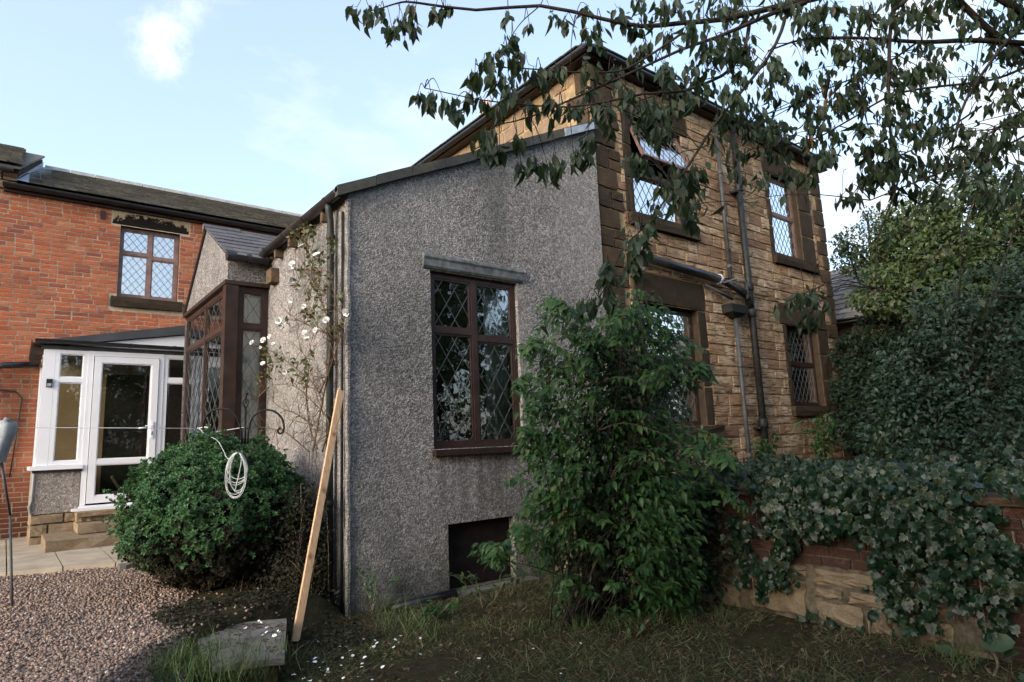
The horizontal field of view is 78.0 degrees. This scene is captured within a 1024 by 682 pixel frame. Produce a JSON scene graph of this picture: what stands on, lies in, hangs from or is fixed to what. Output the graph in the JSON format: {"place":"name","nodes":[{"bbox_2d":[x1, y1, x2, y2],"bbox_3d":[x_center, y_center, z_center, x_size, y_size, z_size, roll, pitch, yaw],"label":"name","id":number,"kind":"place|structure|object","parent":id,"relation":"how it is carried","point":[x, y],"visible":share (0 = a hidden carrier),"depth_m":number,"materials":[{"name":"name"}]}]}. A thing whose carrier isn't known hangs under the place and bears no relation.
{"place":"outdoors","nodes":[
{"label":"outdoors","id":0,"kind":"place"},
{"bbox_2d":[0,537,144,577],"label":"paving","id":1,"kind":"structure","parent":0,"point":[30,559],"depth_m":7.24,"materials":[{"name":"grey stone"}]},
{"bbox_2d":[41,508,125,552],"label":"stone steps","id":2,"kind":"structure","parent":1,"relation":"on","point":[90,528],"depth_m":8.39,"materials":[{"name":"beige stone"}]},
{"bbox_2d":[26,325,184,544],"bbox_3d":[-6.185,1.425,9.896,2.320,3.448,1.435,5,-12,-38],"label":"porch","id":3,"kind":"object","parent":1,"relation":"on","point":[72,470],"visible":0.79,"depth_m":9.52,"materials":[{"name":"plastic"}]},
{"bbox_2d":[85,356,158,503],"bbox_3d":[-5.800,1.304,9.462,0.842,2.127,0.158,5,-12,-38],"label":"door","id":4,"kind":"structure","parent":3,"relation":"in","point":[93,462],"depth_m":9.36,"materials":[{"name":"white plastic"}]},
{"bbox_2d":[99,374,149,493],"bbox_3d":[-6.424,1.609,10.514,0.770,2.100,0.050,5,-12,-38],"label":"door glass","id":5,"kind":"structure","parent":3,"relation":"in","point":[126,396],"depth_m":10.51,"materials":[{"name":"glass"}]},
{"bbox_2d":[111,476,122,502],"bbox_3d":[-6.087,2.292,9.775,0.095,0.429,0.250,-10,-12,38],"label":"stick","id":6,"kind":"object","parent":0,"point":[114,481],"visible":0.38,"depth_m":9.74,"materials":[{"name":"brown wood"}]},
{"bbox_2d":[0,566,345,681],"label":"gravel path","id":7,"kind":"structure","parent":0,"point":[316,604],"depth_m":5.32,"materials":[{"name":"gravel"}]},
{"bbox_2d":[0,461,12,605],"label":"line prop","id":8,"kind":"object","parent":7,"relation":"on","point":[10,529],"visible":0.92,"depth_m":5.53,"materials":[{"name":"grey plastic"}]},
{"bbox_2d":[102,424,311,591],"bbox_3d":[-2.904,1.607,6.153,1.847,1.602,1.893,5,-12,-38],"label":"clipped bush","id":9,"kind":"object","parent":7,"relation":"on","point":[186,528],"visible":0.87,"depth_m":5.66,"materials":[{"name":"green plant"}]},
{"bbox_2d":[202,392,284,444],"bbox_3d":[-2.651,0.853,6.248,0.811,0.683,0.131,-3,-9,6],"label":"plant stand","id":10,"kind":"object","parent":9,"relation":"on","point":[251,419],"visible":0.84,"depth_m":6.24,"materials":[{"name":"black metal"}]},
{"bbox_2d":[18,426,243,458],"bbox_3d":[-3.419,0.928,5.794,2.285,0.363,0.962,-3,-9,2],"label":"washing line","id":11,"kind":"object","parent":10,"relation":"attached to","point":[138,428],"visible":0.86,"depth_m":5.93,"materials":[{"name":"white fabric"}]},
{"bbox_2d":[0,417,17,462],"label":"cloth bag","id":12,"kind":"object","parent":11,"relation":"hanging from","point":[8,429],"visible":1,"depth_m":5.47,"materials":[{"name":"grey fabric"}]},
{"bbox_2d":[225,448,247,497],"bbox_3d":[-2.300,1.098,5.251,0.218,0.410,0.146,-11,-12,42],"label":"rope coil","id":13,"kind":"object","parent":11,"relation":"hanging from","point":[231,458],"visible":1,"depth_m":5.22,"materials":[{"name":"white fabric"}]},
{"bbox_2d":[130,623,318,681],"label":"long grass","id":14,"kind":"structure","parent":7,"relation":"on","point":[172,666],"depth_m":4.10,"materials":[{"name":"green plant"}]},
{"bbox_2d":[194,649,278,681],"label":"edging stone","id":15,"kind":"object","parent":7,"relation":"on","point":[271,675],"visible":0.09,"depth_m":4.14,"materials":[{"name":"stone"}]},
{"bbox_2d":[197,618,286,672],"bbox_3d":[-2.032,2.196,4.586,0.740,0.045,1.155,1,-10,-19],"label":"stone slab","id":16,"kind":"object","parent":15,"relation":"on","point":[279,659],"depth_m":4.51,"materials":[{"name":"grey stone"}]},
{"bbox_2d":[192,623,287,654],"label":"slab litter","id":17,"kind":"object","parent":16,"relation":"on","point":[273,650],"visible":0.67,"depth_m":4.70,"materials":[{"name":"brown plant"}]},
{"bbox_2d":[153,480,341,608],"bbox_3d":[-2.492,2.000,6.061,1.924,1.279,0.826,-5,-10,16],"label":"undergrowth shrub","id":18,"kind":"object","parent":7,"relation":"on","point":[289,567],"visible":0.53,"depth_m":5.82,"materials":[{"name":"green plant"}]},
{"bbox_2d":[376,596,459,642],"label":"long grass","id":19,"kind":"structure","parent":0,"point":[410,619],"depth_m":5.29,"materials":[{"name":"green plant"}]},
{"bbox_2d":[0,0,1023,270],"label":"sky","id":20,"kind":"structure","parent":0,"point":[274,104],"materials":[{"name":"blue"}]},
{"bbox_2d":[186,574,1023,681],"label":"lawn","id":21,"kind":"structure","parent":0,"point":[431,668],"depth_m":4.51,"materials":[{"name":"plant"}]},
{"bbox_2d":[150,580,386,658],"bbox_3d":[-2.007,2.273,5.154,1.560,0.444,1.352,5,-12,-38],"label":"ground cover","id":22,"kind":"object","parent":21,"relation":"on","point":[249,599],"visible":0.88,"depth_m":5.21,"materials":[{"name":"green plant"}]},
{"bbox_2d":[291,389,343,641],"bbox_3d":[-1.688,1.444,5.561,0.060,2.081,0.728,-5,-10,16],"label":"plank","id":23,"kind":"object","parent":21,"relation":"on","point":[304,589],"visible":0.93,"depth_m":5.49,"materials":[{"name":"brown wood"}]},
{"bbox_2d":[355,567,397,614],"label":"weed","id":24,"kind":"object","parent":21,"relation":"on","point":[374,590],"visible":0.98,"depth_m":5.85,"materials":[{"name":"green plant"}]},
{"bbox_2d":[424,597,457,620],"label":"weed","id":25,"kind":"object","parent":21,"relation":"on","point":[437,608],"visible":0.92,"depth_m":5.56,"materials":[{"name":"green plant"}]},
{"bbox_2d":[441,559,537,607],"bbox_3d":[-0.227,2.316,6.090,1.047,0.435,0.396,3,-11,-31],"label":"weed","id":26,"kind":"object","parent":21,"relation":"on","point":[472,578],"visible":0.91,"depth_m":6.04,"materials":[{"name":"green plant"}]},
{"bbox_2d":[468,289,750,633],"bbox_3d":[0.772,0.966,5.535,2.402,2.878,1.680,-3,-9,2],"label":"leafy shrub","id":27,"kind":"object","parent":21,"relation":"on","point":[603,557],"visible":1,"depth_m":5.24,"materials":[{"name":"green plant"}]},
{"bbox_2d":[603,600,668,638],"bbox_3d":[0.927,2.123,4.821,0.674,0.316,0.267,5,-12,-38],"label":"weed","id":28,"kind":"object","parent":21,"relation":"on","point":[642,625],"visible":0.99,"depth_m":4.86,"materials":[{"name":"green plant"}]},
{"bbox_2d":[899,631,1005,677],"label":"long grass","id":29,"kind":"structure","parent":21,"relation":"on","point":[966,656],"depth_m":4.07,"materials":[{"name":"green plant"}]},
{"bbox_2d":[933,632,1023,681],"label":"broad leaf plant","id":30,"kind":"object","parent":21,"relation":"on","point":[1005,644],"visible":0.84,"depth_m":3.90,"materials":[{"name":"green plant"}]},
{"bbox_2d":[492,599,744,635],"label":"long grass","id":31,"kind":"structure","parent":0,"point":[558,622],"depth_m":5.13,"materials":[{"name":"green plant"}]},
{"bbox_2d":[700,451,1023,491],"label":"terrace soil","id":32,"kind":"structure","parent":0,"point":[1018,456],"depth_m":9.92,"materials":[{"name":"brown soil"}]},
{"bbox_2d":[412,41,853,473],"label":"stone house","id":33,"kind":"structure","parent":32,"relation":"on","point":[774,374],"depth_m":10.63,"materials":[{"name":"brown stone"}]},
{"bbox_2d":[633,169,681,223],"bbox_3d":[2.233,-2.630,10.035,1.280,1.600,0.052,5,-12,-38],"label":"window","id":34,"kind":"structure","parent":33,"relation":"in","point":[643,191],"depth_m":9.89,"materials":[{"name":"clear glass"}]},
{"bbox_2d":[644,305,700,426],"bbox_3d":[2.377,0.389,9.588,1.300,1.810,0.052,5,-12,-38],"label":"window","id":35,"kind":"structure","parent":33,"relation":"in","point":[692,402],"depth_m":9.80,"materials":[{"name":"brown paint"}]},
{"bbox_2d":[715,274,735,283],"bbox_3d":[3.496,-0.979,10.422,0.642,0.202,0.169,5,-12,-38],"label":"string","id":36,"kind":"object","parent":33,"relation":"attached to","point":[722,281],"visible":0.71,"depth_m":10.30,"materials":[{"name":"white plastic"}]},
{"bbox_2d":[769,178,798,257],"bbox_3d":[5.257,-2.383,12.412,1.070,1.620,0.052,5,-12,-38],"label":"window","id":37,"kind":"structure","parent":33,"relation":"in","point":[784,229],"depth_m":12.48,"materials":[{"name":"clear glass"}]},
{"bbox_2d":[787,327,819,405],"bbox_3d":[5.463,0.499,12.041,1.160,1.500,0.052,5,-12,-38],"label":"window","id":38,"kind":"structure","parent":33,"relation":"in","point":[800,347],"depth_m":12.12,"materials":[{"name":"brown paint"}]},
{"bbox_2d":[345,0,1023,342],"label":"cherry tree","id":39,"kind":"object","parent":32,"relation":"on","point":[680,189],"visible":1,"depth_m":3.98,"materials":[{"name":"green plant"}]},
{"bbox_2d":[692,425,735,467],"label":"border plant","id":40,"kind":"object","parent":32,"relation":"on","point":[719,449],"visible":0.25,"depth_m":7.82,"materials":[{"name":"green plant"}]},
{"bbox_2d":[751,432,779,473],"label":"border plant","id":41,"kind":"object","parent":32,"relation":"on","point":[767,447],"visible":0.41,"depth_m":8.26,"materials":[{"name":"green plant"}]},
{"bbox_2d":[795,410,839,458],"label":"border plant","id":42,"kind":"object","parent":32,"relation":"on","point":[820,436],"visible":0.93,"depth_m":9.09,"materials":[{"name":"green plant"}]},
{"bbox_2d":[853,419,909,460],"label":"border plant","id":43,"kind":"object","parent":32,"relation":"on","point":[884,454],"visible":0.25,"depth_m":8.49,"materials":[{"name":"green plant"}]},
{"bbox_2d":[823,286,941,454],"bbox_3d":[6.504,0.447,11.302,2.668,3.124,1.950,15,-19,-61],"label":"dark hedge","id":44,"kind":"object","parent":32,"relation":"on","point":[851,402],"visible":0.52,"depth_m":11.34,"materials":[{"name":"green plant"}]},
{"bbox_2d":[844,166,1023,447],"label":"elder tree","id":45,"kind":"object","parent":32,"relation":"on","point":[926,238],"visible":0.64,"depth_m":11.16,"materials":[{"name":"green plant"}]},
{"bbox_2d":[855,248,1023,460],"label":"hedge bush","id":46,"kind":"object","parent":32,"relation":"on","point":[962,403],"visible":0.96,"depth_m":8.23,"materials":[{"name":"green plant"}]},
{"bbox_3d":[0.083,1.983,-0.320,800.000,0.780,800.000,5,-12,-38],"label":"ground","id":47,"kind":"structure","parent":0,"visible":0},
{"bbox_2d":[0,165,302,539],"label":"brick house","id":48,"kind":"structure","parent":47,"relation":"on","point":[82,254],"depth_m":10.62,"materials":[{"name":"brick"}]},
{"bbox_2d":[0,143,52,188],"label":"taller house","id":49,"kind":"structure","parent":48,"relation":"on","point":[19,164],"depth_m":10.77,"materials":[{"name":"stone"}]},
{"bbox_2d":[117,227,178,300],"bbox_3d":[-6.485,-1.346,11.285,0.930,1.260,0.054,5,-12,-38],"label":"window","id":50,"kind":"structure","parent":48,"relation":"in","point":[148,260],"depth_m":11.27,"materials":[{"name":"clear glass"}]},
{"bbox_2d":[180,121,615,616],"bbox_3d":[-2.379,0.304,9.714,4.290,6.288,6.780,5,-12,-38],"label":"pebbledash extension","id":51,"kind":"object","parent":47,"relation":"on","point":[422,470],"visible":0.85,"depth_m":7.06,"materials":[{"name":"concrete"}]},
{"bbox_2d":[182,290,222,445],"bbox_3d":[-4.273,0.671,8.757,0.054,2.415,2.245,5,-12,-38],"label":"bay window","id":52,"kind":"structure","parent":51,"relation":"in","point":[204,326],"depth_m":8.82,"materials":[{"name":"brown paint"}]},
{"bbox_2d":[240,294,260,451],"bbox_3d":[-3.346,0.521,8.054,0.335,2.370,0.040,5,-12,-38],"label":"window pane","id":53,"kind":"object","parent":51,"relation":"hanging from","point":[249,356],"visible":0.32,"depth_m":8.10,"materials":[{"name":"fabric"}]},
{"bbox_2d":[234,286,267,447],"bbox_3d":[-3.304,0.507,7.992,0.378,2.415,0.052,5,-12,-38],"label":"bay window","id":54,"kind":"structure","parent":51,"relation":"in","point":[242,326],"depth_m":8.03,"materials":[{"name":"brown wood"}]},
{"bbox_2d":[243,213,352,494],"bbox_3d":[-2.664,0.175,7.217,0.376,3.069,3.845,5,-12,-38],"label":"climbing rose","id":55,"kind":"object","parent":51,"relation":"attached to","point":[344,311],"visible":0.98,"depth_m":6.62,"materials":[{"name":"green plant"}]},
{"bbox_2d":[430,271,519,448],"bbox_3d":[-0.424,0.229,7.217,1.220,1.940,0.054,5,-12,-38],"label":"window","id":56,"kind":"structure","parent":51,"relation":"in","point":[471,332],"depth_m":7.20,"materials":[{"name":"brown paint"}]},
{"bbox_2d":[482,287,510,438],"bbox_3d":[-0.180,0.276,7.567,0.360,1.880,0.050,5,-12,-38],"label":"curtain","id":57,"kind":"object","parent":51,"relation":"hanging from","point":[495,363],"visible":0.69,"depth_m":7.56,"materials":[{"name":"grey fabric"}]},
{"bbox_2d":[548,481,1023,664],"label":"garden wall","id":58,"kind":"structure","parent":47,"relation":"on","point":[835,578],"depth_m":4.88,"materials":[{"name":"stone"}]},
{"bbox_2d":[617,446,1023,657],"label":"variegated ivy","id":59,"kind":"object","parent":58,"relation":"attached to","point":[883,507],"visible":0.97,"depth_m":4.44,"materials":[{"name":"green plant"}]},
{"label":"yard soil","id":60,"kind":"structure","parent":0,"visible":0},
{"bbox_2d":[828,205,913,295],"bbox_3d":[8.480,-0.413,14.230,2.371,5.456,1.101,-3,-9,4],"label":"hawthorn tree","id":61,"kind":"object","parent":60,"relation":"on","point":[852,254],"visible":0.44,"depth_m":14.40,"materials":[{"name":"green plant"}]},
{"bbox_2d":[830,236,1023,455],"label":"outbuilding","id":62,"kind":"structure","parent":60,"relation":"on","point":[845,319],"depth_m":14.38,"materials":[{"name":"stone"}]}
]}

